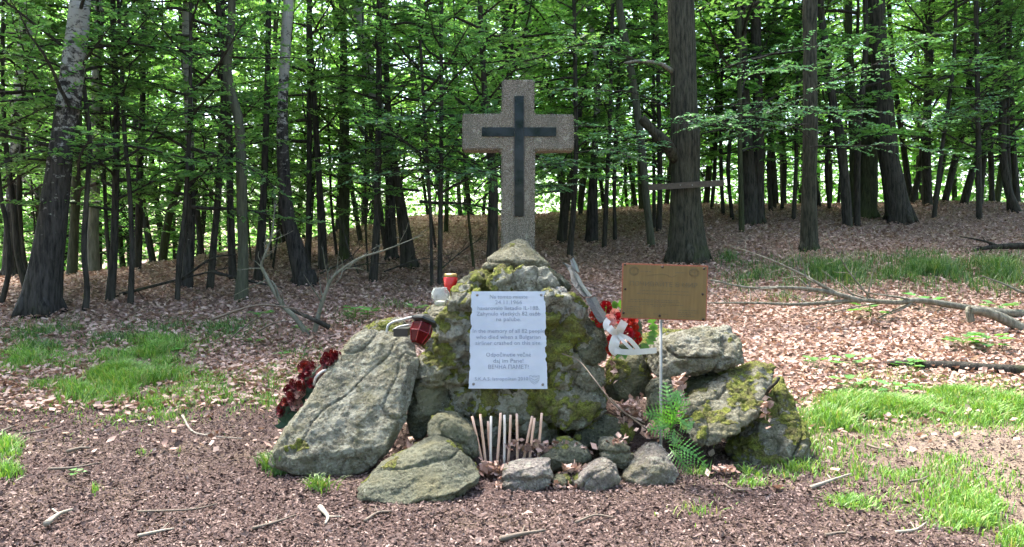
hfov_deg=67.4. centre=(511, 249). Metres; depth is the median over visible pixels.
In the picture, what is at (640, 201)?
forest tree
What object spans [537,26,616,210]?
forest tree
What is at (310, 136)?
beech tree
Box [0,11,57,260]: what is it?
forest tree
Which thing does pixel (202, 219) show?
young tree
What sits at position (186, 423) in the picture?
stick
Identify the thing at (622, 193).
forest tree
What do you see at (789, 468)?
grass tuft
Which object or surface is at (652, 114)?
forest tree
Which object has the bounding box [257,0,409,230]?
forest tree
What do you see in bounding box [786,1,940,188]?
forest tree
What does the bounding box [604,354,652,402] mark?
boulder
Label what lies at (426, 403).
boulder
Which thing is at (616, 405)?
dry creeper
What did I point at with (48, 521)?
stick
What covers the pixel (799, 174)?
forest tree
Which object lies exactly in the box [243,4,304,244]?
young tree
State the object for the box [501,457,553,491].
boulder
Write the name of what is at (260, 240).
beech tree
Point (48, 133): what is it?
forest tree
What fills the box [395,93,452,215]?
forest tree
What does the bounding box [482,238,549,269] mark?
boulder
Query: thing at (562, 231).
beech tree
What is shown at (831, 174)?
forest tree
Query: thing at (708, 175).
forest tree
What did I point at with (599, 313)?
metal scrap
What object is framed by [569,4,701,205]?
forest tree
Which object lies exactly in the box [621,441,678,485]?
boulder
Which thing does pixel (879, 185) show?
forest tree
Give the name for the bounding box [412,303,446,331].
boulder
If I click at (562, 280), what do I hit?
boulder
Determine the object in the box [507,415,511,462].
thin candle
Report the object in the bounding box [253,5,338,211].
young tree
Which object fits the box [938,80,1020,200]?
forest tree
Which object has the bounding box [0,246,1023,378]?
woodland grass
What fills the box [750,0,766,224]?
oak tree
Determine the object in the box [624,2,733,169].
forest tree
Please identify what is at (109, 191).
young tree
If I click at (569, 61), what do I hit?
forest tree
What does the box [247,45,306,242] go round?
young tree
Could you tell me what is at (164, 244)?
beech tree
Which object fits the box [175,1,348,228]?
forest tree
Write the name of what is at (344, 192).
beech tree
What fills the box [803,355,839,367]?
seedling
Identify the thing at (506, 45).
forest tree
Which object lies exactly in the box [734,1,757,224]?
oak tree
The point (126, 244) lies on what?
forest tree
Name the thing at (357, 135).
young tree
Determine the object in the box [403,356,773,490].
caught leaves
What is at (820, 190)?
forest tree
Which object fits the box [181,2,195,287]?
tree trunk
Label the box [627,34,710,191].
forest tree
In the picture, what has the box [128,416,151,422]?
stick
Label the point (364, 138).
forest tree
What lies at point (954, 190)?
forest tree
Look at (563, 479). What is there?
boulder
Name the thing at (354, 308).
seedling
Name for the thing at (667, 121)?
forest tree
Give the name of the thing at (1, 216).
forest tree
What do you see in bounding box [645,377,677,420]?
boulder
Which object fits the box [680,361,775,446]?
boulder
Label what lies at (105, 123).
young tree
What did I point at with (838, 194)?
forest tree
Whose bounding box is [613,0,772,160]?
forest tree
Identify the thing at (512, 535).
stick
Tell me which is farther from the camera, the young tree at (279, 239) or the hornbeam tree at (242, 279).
the young tree at (279, 239)
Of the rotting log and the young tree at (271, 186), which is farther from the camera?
the young tree at (271, 186)
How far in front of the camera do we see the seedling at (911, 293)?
11.08 m
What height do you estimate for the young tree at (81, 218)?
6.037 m
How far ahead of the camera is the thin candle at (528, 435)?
5.19 m
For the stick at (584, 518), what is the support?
on the ground at (938, 444)
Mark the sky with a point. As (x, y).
(725, 181)
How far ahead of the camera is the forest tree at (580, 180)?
31.52 m
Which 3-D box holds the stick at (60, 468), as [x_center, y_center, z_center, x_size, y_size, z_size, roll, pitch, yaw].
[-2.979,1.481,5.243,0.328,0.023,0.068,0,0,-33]
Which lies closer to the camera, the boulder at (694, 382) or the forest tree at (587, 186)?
the boulder at (694, 382)
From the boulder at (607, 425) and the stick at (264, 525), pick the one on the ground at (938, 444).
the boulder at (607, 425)
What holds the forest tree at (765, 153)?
on the ground at (938, 444)
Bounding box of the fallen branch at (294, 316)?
[231,197,425,335]
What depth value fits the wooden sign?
5.12 m
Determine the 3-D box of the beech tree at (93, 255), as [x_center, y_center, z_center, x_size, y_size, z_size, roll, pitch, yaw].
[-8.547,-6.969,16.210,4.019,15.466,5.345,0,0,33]
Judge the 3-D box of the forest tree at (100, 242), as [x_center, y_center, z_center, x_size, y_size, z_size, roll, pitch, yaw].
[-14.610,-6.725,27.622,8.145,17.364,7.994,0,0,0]
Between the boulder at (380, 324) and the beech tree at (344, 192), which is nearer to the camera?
the boulder at (380, 324)
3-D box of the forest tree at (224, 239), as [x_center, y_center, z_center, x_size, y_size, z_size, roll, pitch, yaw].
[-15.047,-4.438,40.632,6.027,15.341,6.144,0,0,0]
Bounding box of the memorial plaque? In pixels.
[468,291,546,388]
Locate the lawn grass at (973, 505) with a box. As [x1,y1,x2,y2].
[0,308,1023,546]
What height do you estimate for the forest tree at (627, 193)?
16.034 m
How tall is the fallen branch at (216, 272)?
0.989 m
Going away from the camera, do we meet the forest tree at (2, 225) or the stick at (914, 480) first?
the stick at (914, 480)
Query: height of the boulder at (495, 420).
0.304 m
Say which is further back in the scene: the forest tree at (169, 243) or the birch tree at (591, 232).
the forest tree at (169, 243)
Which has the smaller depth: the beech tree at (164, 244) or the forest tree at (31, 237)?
the beech tree at (164, 244)
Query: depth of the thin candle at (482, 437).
5.17 m
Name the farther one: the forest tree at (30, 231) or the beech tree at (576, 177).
the forest tree at (30, 231)
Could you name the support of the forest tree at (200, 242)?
on the ground at (938, 444)
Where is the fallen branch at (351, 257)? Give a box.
[320,215,485,273]
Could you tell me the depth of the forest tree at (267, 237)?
28.71 m
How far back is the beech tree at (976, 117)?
21.09 m
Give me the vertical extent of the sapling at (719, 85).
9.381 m
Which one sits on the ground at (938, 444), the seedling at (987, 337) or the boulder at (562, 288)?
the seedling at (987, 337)
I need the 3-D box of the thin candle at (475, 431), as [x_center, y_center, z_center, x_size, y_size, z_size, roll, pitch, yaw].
[-0.228,1.319,5.189,0.099,0.398,0.019,0,0,0]
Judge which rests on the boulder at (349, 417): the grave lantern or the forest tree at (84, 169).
the grave lantern
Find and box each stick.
[0,424,16,432]
[22,426,58,434]
[43,508,72,526]
[48,462,102,470]
[66,443,89,453]
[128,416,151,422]
[137,503,217,512]
[137,522,173,536]
[181,414,241,438]
[252,514,295,529]
[317,504,342,524]
[363,506,391,522]
[499,525,545,542]
[575,507,614,523]
[722,482,758,490]
[810,473,851,488]
[824,525,860,536]
[866,443,895,451]
[895,521,926,533]
[909,473,929,482]
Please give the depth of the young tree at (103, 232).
22.31 m
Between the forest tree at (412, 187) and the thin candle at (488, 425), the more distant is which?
the forest tree at (412, 187)
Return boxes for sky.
[0,0,1023,242]
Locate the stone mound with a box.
[422,263,601,446]
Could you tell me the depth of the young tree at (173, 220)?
22.20 m
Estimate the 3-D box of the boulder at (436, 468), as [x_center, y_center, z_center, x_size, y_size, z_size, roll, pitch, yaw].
[-0.569,1.384,4.869,0.745,0.332,0.736,0,0,0]
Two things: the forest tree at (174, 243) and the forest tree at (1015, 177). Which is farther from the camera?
the forest tree at (174, 243)
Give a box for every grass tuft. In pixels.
[250,450,269,470]
[254,449,287,476]
[296,472,345,495]
[731,461,762,477]
[773,457,810,474]
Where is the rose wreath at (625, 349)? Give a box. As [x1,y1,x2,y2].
[589,300,657,358]
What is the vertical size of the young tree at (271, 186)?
6.355 m
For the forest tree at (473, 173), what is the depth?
43.09 m
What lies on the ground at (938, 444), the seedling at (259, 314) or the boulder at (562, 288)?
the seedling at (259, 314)
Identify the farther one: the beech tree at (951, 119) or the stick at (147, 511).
the beech tree at (951, 119)
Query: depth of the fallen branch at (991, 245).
15.77 m
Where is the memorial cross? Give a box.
[462,80,573,249]
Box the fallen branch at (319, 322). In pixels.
[275,303,330,328]
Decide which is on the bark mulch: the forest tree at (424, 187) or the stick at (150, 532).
the stick at (150, 532)
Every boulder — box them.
[268,329,419,477]
[357,435,479,504]
[362,317,408,331]
[406,378,450,439]
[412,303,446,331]
[416,351,451,388]
[427,410,478,457]
[457,268,492,283]
[464,391,525,431]
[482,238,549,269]
[484,268,516,290]
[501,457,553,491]
[541,435,591,471]
[543,386,607,430]
[549,268,570,290]
[552,473,571,488]
[554,286,566,292]
[571,365,606,391]
[571,457,621,491]
[573,317,608,365]
[573,414,634,447]
[577,296,586,305]
[597,435,633,469]
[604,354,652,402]
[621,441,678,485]
[634,327,681,348]
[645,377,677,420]
[646,324,743,377]
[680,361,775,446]
[683,366,738,395]
[725,376,811,465]
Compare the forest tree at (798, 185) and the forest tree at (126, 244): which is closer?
the forest tree at (126, 244)
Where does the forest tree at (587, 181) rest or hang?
on the ground at (938, 444)
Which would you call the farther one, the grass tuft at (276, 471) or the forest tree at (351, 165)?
the forest tree at (351, 165)
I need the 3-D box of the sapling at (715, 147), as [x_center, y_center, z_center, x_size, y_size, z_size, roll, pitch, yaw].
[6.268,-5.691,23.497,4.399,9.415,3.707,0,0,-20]
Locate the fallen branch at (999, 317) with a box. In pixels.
[965,306,1023,331]
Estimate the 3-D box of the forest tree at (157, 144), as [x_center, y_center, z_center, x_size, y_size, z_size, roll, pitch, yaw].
[-14.844,-6.644,30.494,8.162,17.919,8.258,0,0,22]
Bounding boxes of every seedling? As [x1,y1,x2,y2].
[70,468,84,475]
[249,310,274,316]
[344,305,370,320]
[361,307,380,318]
[407,304,428,311]
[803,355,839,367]
[829,374,877,387]
[831,354,872,365]
[846,303,893,319]
[876,380,920,392]
[891,358,924,368]
[900,292,945,308]
[941,332,984,345]
[962,332,1014,347]
[980,300,1021,307]
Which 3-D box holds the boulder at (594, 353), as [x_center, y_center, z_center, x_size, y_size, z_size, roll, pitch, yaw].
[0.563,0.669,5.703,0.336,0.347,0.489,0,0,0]
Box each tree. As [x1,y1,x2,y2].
[0,0,43,199]
[0,0,110,271]
[0,0,111,286]
[0,0,138,302]
[0,0,156,233]
[0,0,181,263]
[0,0,225,311]
[0,0,228,301]
[0,0,233,303]
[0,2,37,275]
[0,2,150,235]
[0,3,47,225]
[0,7,83,233]
[0,10,84,252]
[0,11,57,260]
[0,18,110,258]
[0,25,60,134]
[0,42,32,254]
[0,51,102,270]
[2,32,79,268]
[5,0,159,259]
[5,0,211,270]
[11,0,90,318]
[30,0,253,263]
[41,1,182,266]
[46,1,226,266]
[52,60,135,224]
[66,73,105,255]
[66,96,82,275]
[78,19,165,259]
[79,3,181,234]
[79,87,165,268]
[83,2,220,243]
[85,0,324,301]
[87,0,104,271]
[88,0,295,289]
[93,2,261,258]
[99,29,172,259]
[100,2,338,260]
[100,77,159,266]
[105,0,337,253]
[120,13,226,262]
[127,0,305,280]
[127,8,258,258]
[134,3,146,269]
[143,158,225,258]
[147,39,260,253]
[152,9,236,254]
[153,0,322,251]
[154,60,204,259]
[164,75,225,252]
[165,0,410,265]
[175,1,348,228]
[176,47,271,251]
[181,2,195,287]
[204,40,327,246]
[205,1,329,247]
[209,0,356,242]
[214,3,296,259]
[223,0,248,301]
[223,2,326,268]
[234,1,365,237]
[234,4,294,225]
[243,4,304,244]
[246,1,314,260]
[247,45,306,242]
[253,0,270,281]
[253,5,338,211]
[256,0,462,240]
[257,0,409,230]
[259,103,356,238]
[261,0,467,260]
[269,0,364,246]
[273,0,446,224]
[276,0,318,286]
[286,0,448,281]
[292,25,410,227]
[294,0,438,222]
[296,8,384,255]
[298,0,463,269]
[300,4,416,229]
[304,0,496,251]
[308,0,327,270]
[314,0,416,272]
[321,0,536,286]
[325,0,545,284]
[326,7,438,218]
[326,53,415,231]
[335,4,388,231]
[338,1,445,217]
[352,0,398,260]
[354,0,533,231]
[364,0,602,261]
[375,0,489,214]
[390,0,482,196]
[392,0,498,216]
[393,0,484,248]
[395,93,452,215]
[405,0,606,171]
[410,0,629,177]
[412,0,604,177]
[415,0,604,113]
[420,10,500,208]
[422,0,500,214]
[422,0,503,268]
[423,0,602,132]
[431,79,500,214]
[446,0,549,202]
[473,2,579,175]
[477,3,581,197]
[479,0,668,221]
[484,0,667,242]
[489,0,631,192]
[491,63,557,211]
[494,0,648,257]
[516,0,644,214]
[519,1,669,210]
[532,0,887,264]
[535,0,753,228]
[535,8,610,207]
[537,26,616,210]
[545,0,709,247]
[546,0,729,208]
[555,7,663,207]
[556,0,670,239]
[558,86,627,210]
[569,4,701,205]
[576,8,667,208]
[583,10,669,206]
[584,0,600,242]
[597,0,666,207]
[600,0,736,231]
[600,2,765,203]
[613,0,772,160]
[615,0,654,246]
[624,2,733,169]
[625,8,764,192]
[626,4,703,200]
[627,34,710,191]
[637,11,734,202]
[638,2,764,202]
[640,0,849,162]
[651,0,873,231]
[673,0,977,251]
[699,7,800,195]
[700,0,855,208]
[700,15,787,203]
[704,1,862,203]
[712,5,823,196]
[717,12,862,203]
[723,0,987,225]
[728,0,908,227]
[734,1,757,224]
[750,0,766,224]
[750,0,906,205]
[764,2,843,203]
[765,52,855,203]
[776,1,919,202]
[778,20,858,196]
[780,0,914,202]
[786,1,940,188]
[827,0,993,196]
[831,0,1023,205]
[838,9,993,194]
[842,0,973,199]
[843,0,1023,218]
[845,0,856,215]
[853,1,974,199]
[854,0,998,200]
[858,14,959,194]
[860,0,1018,203]
[860,49,879,218]
[868,0,918,224]
[878,7,997,200]
[886,0,1023,202]
[891,0,1023,219]
[891,2,1023,205]
[893,0,1023,200]
[895,0,1023,199]
[913,0,1023,212]
[914,0,1023,201]
[921,0,1023,203]
[925,0,1023,211]
[932,38,1023,197]
[932,69,984,200]
[934,1,1023,201]
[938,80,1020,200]
[963,5,1023,184]
[966,35,1023,169]
[987,38,1023,195]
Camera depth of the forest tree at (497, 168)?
42.64 m
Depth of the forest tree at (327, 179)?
37.74 m
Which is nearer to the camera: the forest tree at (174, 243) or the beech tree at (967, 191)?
the beech tree at (967, 191)
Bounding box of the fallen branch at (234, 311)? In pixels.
[211,292,319,338]
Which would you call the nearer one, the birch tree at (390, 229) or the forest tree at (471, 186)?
the birch tree at (390, 229)
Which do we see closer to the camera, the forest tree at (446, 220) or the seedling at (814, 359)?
the seedling at (814, 359)
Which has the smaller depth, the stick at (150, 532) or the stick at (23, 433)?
the stick at (150, 532)
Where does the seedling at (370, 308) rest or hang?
on the ground at (938, 444)
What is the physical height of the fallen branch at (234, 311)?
0.609 m
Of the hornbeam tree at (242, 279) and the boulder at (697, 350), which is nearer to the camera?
the boulder at (697, 350)
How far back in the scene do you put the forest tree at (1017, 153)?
38.00 m
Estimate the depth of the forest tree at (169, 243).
41.39 m
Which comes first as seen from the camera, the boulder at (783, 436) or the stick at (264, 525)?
the stick at (264, 525)
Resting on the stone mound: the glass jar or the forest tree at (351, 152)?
the glass jar
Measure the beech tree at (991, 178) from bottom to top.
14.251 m
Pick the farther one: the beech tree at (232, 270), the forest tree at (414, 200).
the forest tree at (414, 200)
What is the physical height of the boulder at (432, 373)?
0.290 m
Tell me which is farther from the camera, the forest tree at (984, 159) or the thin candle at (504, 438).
the forest tree at (984, 159)
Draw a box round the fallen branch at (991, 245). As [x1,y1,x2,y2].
[960,235,1023,252]
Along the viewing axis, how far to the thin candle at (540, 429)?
5.19 m
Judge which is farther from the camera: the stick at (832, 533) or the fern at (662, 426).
the fern at (662, 426)
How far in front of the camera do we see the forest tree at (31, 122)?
29.70 m
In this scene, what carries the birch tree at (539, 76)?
on the ground at (938, 444)
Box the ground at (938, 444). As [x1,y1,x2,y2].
[0,202,1023,546]
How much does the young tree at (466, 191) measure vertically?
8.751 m
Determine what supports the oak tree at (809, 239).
on the ground at (938, 444)
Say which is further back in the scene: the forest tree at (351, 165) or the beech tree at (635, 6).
the forest tree at (351, 165)
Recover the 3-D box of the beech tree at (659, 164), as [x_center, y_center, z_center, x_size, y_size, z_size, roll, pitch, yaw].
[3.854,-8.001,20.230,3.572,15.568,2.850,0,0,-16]
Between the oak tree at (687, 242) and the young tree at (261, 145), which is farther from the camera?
the young tree at (261, 145)
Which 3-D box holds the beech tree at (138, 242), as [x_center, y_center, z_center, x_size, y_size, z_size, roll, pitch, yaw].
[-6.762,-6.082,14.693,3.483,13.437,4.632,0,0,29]
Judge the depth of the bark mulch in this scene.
4.49 m
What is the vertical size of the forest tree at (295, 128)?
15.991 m
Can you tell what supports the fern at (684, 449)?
on the bark mulch
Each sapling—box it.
[642,0,771,208]
[656,0,801,214]
[663,1,800,219]
[696,0,847,210]
[711,0,828,209]
[758,0,864,219]
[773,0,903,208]
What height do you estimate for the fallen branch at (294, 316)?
1.883 m
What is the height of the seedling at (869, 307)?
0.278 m
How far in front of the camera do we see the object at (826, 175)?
23.83 m
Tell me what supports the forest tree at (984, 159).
on the ground at (938, 444)
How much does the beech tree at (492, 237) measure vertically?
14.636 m
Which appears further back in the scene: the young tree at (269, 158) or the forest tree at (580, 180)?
the forest tree at (580, 180)
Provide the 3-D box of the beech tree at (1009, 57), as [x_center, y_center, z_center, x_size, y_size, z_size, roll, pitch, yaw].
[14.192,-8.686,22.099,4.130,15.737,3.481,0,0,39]
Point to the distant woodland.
(558, 202)
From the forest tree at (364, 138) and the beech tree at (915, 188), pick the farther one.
the forest tree at (364, 138)
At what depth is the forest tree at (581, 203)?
25.39 m
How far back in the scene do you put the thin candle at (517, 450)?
5.17 m
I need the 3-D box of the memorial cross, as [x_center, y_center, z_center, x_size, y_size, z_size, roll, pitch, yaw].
[0.051,0.118,6.396,0.919,3.019,0.217,0,0,0]
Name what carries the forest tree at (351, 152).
on the ground at (938, 444)
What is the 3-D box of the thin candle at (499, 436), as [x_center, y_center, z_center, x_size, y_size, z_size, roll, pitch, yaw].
[-0.089,1.293,5.174,0.043,0.395,0.019,0,0,0]
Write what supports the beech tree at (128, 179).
on the ground at (938, 444)
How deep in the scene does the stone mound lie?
5.47 m
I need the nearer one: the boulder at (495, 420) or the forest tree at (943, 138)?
the boulder at (495, 420)
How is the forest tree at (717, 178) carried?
on the ground at (938, 444)
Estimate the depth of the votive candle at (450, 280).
5.86 m
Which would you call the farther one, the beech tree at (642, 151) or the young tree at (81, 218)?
the young tree at (81, 218)
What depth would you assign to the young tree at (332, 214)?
18.25 m
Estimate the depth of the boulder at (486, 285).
5.71 m
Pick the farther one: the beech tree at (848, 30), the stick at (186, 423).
the beech tree at (848, 30)
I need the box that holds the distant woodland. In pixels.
[0,0,1023,271]
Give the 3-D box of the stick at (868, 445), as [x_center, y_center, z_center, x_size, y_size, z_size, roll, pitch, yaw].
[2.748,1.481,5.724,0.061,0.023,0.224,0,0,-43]
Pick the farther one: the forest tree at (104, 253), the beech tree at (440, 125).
the forest tree at (104, 253)
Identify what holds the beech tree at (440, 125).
on the ground at (938, 444)
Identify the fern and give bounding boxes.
[643,382,694,444]
[668,437,708,474]
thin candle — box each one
[471,415,482,461]
[479,413,486,460]
[487,420,489,449]
[489,416,491,463]
[496,412,501,466]
[503,414,505,463]
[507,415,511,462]
[516,413,518,458]
[523,415,532,457]
[529,417,535,456]
[537,412,542,456]
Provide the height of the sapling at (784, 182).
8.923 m
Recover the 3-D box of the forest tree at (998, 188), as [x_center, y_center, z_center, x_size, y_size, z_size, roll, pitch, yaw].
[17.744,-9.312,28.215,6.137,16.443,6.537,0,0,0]
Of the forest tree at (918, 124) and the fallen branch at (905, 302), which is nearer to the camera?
the fallen branch at (905, 302)
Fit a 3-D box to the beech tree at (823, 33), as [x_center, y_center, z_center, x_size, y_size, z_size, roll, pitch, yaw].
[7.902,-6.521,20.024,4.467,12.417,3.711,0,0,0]
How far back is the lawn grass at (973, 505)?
6.74 m
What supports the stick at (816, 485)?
on the ground at (938, 444)
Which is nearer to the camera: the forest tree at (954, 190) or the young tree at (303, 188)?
the young tree at (303, 188)
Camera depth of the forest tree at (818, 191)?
24.73 m
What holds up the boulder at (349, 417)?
on the ground at (938, 444)
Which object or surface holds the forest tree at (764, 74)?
on the ground at (938, 444)
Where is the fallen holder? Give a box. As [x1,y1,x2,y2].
[385,316,411,336]
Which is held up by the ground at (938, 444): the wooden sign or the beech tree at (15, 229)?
the beech tree at (15, 229)
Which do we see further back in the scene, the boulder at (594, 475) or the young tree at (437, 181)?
the young tree at (437, 181)
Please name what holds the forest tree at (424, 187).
on the ground at (938, 444)
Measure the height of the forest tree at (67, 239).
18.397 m
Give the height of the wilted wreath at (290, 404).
0.575 m
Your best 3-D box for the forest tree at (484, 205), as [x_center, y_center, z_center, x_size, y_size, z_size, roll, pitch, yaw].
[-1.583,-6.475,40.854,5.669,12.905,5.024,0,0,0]
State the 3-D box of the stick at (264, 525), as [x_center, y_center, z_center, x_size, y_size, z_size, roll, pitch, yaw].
[-1.305,1.481,4.187,0.071,0.023,0.268,0,0,33]
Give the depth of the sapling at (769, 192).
22.88 m
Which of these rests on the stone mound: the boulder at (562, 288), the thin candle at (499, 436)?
the boulder at (562, 288)
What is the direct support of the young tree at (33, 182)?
on the ground at (938, 444)
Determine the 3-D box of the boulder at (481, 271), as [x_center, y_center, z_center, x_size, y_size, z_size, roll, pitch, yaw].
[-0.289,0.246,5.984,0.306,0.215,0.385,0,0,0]
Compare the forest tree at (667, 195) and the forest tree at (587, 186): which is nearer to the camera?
the forest tree at (667, 195)
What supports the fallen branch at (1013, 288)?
on the ground at (938, 444)
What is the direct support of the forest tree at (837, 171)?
on the ground at (938, 444)
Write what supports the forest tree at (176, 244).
on the ground at (938, 444)
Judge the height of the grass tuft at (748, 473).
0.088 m
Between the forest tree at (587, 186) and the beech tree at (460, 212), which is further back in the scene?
the forest tree at (587, 186)
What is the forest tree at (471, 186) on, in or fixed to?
on the ground at (938, 444)
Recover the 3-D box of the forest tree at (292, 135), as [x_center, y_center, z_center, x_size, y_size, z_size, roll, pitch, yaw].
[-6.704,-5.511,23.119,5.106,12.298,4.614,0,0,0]
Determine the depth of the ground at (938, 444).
6.21 m
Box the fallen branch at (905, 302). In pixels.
[707,233,1023,320]
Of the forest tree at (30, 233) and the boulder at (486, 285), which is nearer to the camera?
the boulder at (486, 285)
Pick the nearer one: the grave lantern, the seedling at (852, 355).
the grave lantern
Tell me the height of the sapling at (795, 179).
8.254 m
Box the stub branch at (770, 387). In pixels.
[764,377,779,395]
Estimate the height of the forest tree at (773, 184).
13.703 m
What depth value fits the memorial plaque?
5.38 m
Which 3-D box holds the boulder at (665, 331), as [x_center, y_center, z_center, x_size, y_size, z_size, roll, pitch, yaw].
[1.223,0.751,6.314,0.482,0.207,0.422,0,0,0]
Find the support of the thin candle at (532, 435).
on the ground at (938, 444)
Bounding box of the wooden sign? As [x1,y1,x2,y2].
[621,263,707,444]
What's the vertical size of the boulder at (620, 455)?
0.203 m
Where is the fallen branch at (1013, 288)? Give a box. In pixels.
[982,276,1023,293]
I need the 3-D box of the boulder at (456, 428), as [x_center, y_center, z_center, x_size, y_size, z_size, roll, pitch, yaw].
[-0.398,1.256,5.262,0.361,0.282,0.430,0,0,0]
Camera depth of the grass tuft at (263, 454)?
5.23 m
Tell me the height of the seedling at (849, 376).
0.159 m
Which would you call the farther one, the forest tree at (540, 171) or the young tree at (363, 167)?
the forest tree at (540, 171)
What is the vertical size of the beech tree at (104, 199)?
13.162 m
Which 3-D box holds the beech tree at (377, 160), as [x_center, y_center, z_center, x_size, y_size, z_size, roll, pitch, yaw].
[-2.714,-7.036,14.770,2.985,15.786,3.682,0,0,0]
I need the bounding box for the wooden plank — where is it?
[648,180,723,190]
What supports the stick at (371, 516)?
on the ground at (938, 444)
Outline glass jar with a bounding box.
[431,287,449,305]
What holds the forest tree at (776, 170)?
on the ground at (938, 444)
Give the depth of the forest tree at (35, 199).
30.09 m
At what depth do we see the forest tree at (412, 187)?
36.13 m
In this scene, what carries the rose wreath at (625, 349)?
on the stone mound
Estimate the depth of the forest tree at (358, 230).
21.18 m
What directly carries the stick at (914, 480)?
on the bark mulch
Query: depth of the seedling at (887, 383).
7.41 m
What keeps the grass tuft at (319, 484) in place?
on the ground at (938, 444)
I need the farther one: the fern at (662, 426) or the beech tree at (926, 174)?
the beech tree at (926, 174)
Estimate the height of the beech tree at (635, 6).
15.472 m
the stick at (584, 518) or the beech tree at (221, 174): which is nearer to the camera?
the stick at (584, 518)
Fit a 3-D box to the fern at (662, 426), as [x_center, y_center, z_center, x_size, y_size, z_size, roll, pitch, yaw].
[1.022,1.058,4.911,0.268,0.349,0.363,0,0,36]
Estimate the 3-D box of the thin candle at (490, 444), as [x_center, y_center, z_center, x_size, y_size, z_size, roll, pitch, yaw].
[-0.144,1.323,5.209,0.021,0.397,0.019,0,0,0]
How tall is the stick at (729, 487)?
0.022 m
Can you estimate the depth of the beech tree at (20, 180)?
13.99 m
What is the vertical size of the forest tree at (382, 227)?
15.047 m
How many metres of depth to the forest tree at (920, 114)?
37.85 m
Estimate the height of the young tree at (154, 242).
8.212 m
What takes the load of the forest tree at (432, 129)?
on the ground at (938, 444)
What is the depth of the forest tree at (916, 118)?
39.92 m
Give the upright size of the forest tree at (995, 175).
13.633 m
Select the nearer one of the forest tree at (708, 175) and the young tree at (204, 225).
the young tree at (204, 225)
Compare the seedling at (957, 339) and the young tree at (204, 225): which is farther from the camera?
the young tree at (204, 225)
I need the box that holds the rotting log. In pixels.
[886,360,1023,374]
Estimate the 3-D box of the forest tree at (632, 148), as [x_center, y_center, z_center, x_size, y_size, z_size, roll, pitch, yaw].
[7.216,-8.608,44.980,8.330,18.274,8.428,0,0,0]
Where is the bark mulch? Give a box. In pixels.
[0,372,1023,546]
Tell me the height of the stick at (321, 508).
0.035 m
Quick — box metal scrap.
[561,258,606,322]
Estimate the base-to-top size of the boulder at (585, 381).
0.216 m
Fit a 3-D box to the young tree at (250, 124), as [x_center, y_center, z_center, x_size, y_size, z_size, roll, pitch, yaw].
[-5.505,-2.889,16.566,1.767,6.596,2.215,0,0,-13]
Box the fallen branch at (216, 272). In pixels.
[116,251,281,296]
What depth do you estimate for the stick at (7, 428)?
6.34 m
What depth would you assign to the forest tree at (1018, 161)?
32.70 m
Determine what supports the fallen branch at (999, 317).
on the ground at (938, 444)
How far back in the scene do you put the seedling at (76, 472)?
5.09 m
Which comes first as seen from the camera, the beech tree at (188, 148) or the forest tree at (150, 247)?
the beech tree at (188, 148)
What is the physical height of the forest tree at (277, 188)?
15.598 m
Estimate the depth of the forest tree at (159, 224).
27.84 m
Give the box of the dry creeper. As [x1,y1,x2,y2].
[562,353,647,429]
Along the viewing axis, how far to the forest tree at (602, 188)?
35.09 m
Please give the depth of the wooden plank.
15.24 m
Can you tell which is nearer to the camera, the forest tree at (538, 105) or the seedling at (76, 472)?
the seedling at (76, 472)
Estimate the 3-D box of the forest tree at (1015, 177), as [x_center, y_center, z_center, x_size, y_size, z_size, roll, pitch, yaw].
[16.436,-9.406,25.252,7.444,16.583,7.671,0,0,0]
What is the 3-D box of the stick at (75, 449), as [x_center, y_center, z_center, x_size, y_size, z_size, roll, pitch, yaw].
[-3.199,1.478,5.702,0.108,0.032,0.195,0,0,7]
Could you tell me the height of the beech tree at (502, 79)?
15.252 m
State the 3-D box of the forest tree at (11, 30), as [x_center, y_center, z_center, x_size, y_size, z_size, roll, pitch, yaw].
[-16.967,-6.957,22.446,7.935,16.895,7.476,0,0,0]
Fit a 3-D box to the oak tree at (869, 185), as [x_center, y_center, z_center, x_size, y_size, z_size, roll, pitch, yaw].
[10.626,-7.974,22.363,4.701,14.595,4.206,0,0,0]
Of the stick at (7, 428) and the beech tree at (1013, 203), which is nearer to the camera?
the stick at (7, 428)
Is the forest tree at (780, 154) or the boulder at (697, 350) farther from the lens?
the forest tree at (780, 154)
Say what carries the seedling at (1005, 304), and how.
on the ground at (938, 444)
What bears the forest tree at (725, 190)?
on the ground at (938, 444)
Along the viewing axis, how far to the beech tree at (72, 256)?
14.93 m
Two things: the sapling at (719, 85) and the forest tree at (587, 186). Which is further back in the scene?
the forest tree at (587, 186)
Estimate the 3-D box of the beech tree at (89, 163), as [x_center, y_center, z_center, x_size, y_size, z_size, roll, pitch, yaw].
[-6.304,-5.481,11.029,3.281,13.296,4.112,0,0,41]
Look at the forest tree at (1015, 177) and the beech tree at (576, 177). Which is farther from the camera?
the forest tree at (1015, 177)
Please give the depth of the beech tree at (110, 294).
11.97 m
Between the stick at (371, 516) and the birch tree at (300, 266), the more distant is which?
the birch tree at (300, 266)
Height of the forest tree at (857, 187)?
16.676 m
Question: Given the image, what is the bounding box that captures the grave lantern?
[410,314,436,345]
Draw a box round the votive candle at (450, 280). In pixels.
[444,273,457,292]
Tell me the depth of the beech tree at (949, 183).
24.92 m
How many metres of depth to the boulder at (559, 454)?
5.06 m
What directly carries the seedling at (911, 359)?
on the ground at (938, 444)
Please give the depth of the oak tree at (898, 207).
21.00 m
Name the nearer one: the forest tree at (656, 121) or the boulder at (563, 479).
the boulder at (563, 479)
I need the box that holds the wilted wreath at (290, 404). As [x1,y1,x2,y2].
[275,350,340,428]

